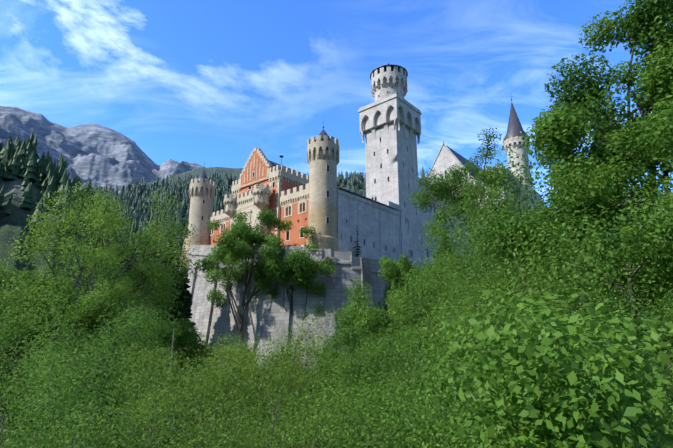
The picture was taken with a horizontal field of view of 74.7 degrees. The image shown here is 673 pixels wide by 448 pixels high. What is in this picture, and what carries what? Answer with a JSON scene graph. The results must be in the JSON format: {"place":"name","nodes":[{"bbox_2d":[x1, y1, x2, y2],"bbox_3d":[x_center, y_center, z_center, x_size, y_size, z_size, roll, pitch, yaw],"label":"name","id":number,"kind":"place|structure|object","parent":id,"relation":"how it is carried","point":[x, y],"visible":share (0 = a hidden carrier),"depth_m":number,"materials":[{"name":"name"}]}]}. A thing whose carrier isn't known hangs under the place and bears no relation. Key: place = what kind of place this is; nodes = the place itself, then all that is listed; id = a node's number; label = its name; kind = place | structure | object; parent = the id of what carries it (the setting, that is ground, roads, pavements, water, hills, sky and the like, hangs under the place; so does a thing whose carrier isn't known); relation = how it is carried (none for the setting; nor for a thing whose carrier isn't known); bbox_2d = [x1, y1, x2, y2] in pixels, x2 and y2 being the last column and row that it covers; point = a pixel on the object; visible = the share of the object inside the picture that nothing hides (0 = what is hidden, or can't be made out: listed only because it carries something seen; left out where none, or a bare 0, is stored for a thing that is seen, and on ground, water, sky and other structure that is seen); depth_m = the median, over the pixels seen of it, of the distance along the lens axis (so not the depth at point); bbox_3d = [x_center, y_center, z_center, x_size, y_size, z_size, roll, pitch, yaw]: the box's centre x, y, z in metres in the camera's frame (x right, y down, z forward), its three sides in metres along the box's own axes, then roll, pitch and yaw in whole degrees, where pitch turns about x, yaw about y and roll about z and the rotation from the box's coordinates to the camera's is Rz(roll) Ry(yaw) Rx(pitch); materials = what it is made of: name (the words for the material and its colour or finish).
{"place":"outdoors","nodes":[
{"label":"outdoors","id":0,"kind":"place"},
{"bbox_2d":[0,106,672,447],"bbox_3d":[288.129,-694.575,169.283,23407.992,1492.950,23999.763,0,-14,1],"label":"mountain","id":1,"kind":"structure","parent":0,"point":[98,155],"depth_m":2388.00,"materials":[{"name":"grey stone"}]},
{"bbox_2d":[168,329,174,385],"bbox_3d":[-10.176,16.029,25.228,0.156,19.522,0.180,0,-14,1],"label":"dead tree trunk","id":2,"kind":"object","parent":1,"relation":"on","point":[172,347],"visible":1,"depth_m":27.36,"materials":[{"name":"grey plant"}]},
{"bbox_2d":[0,132,365,286],"bbox_3d":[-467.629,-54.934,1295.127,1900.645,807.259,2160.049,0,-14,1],"label":"forest conifers","id":3,"kind":"object","parent":1,"relation":"on","point":[50,176],"visible":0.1,"depth_m":254.86,"materials":[{"name":"green plant"}]},
{"bbox_2d":[0,223,454,447],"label":"spruce needles","id":4,"kind":"object","parent":1,"relation":"on","point":[184,310],"visible":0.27,"depth_m":42.16,"materials":[{"name":"green plant"}]},
{"bbox_2d":[0,128,521,443],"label":"tree leaves","id":5,"kind":"object","parent":1,"relation":"on","point":[232,246],"visible":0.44,"depth_m":51.25,"materials":[{"name":"green plant"}]},
{"bbox_2d":[186,245,426,379],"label":"bastion wall","id":6,"kind":"structure","parent":1,"relation":"on","point":[265,316],"depth_m":77.88,"materials":[{"name":"white stone"}]},
{"bbox_2d":[179,120,338,269],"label":"gatehouse","id":7,"kind":"object","parent":6,"relation":"on","point":[297,198],"visible":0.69,"depth_m":93.26,"materials":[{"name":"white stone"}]},
{"bbox_2d":[337,187,401,262],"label":"wing","id":8,"kind":"structure","parent":7,"relation":"attached to","point":[378,228],"depth_m":89.46,"materials":[{"name":"grey stone"}]},
{"bbox_2d":[0,2,672,447],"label":"tree branches","id":9,"kind":"object","parent":1,"relation":"on","point":[246,282],"visible":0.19,"depth_m":27.73,"materials":[{"name":"brown plant"}]},
{"bbox_2d":[0,0,672,447],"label":"tree leaves","id":10,"kind":"object","parent":9,"relation":"attached to","point":[592,382],"visible":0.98,"depth_m":15.75,"materials":[{"name":"green plant"}]},
{"bbox_2d":[358,63,422,267],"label":"square tower","id":11,"kind":"structure","parent":1,"relation":"on","point":[390,123],"depth_m":112.61,"materials":[{"name":"white stone"}]},
{"bbox_2d":[418,96,541,272],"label":"castle building","id":12,"kind":"structure","parent":1,"relation":"on","point":[446,157],"depth_m":160.88,"materials":[{"name":"white stone"}]},
{"bbox_2d":[0,0,672,209],"label":"sky","id":13,"kind":"structure","parent":0,"point":[211,82],"materials":[{"name":"blue"}]}
]}

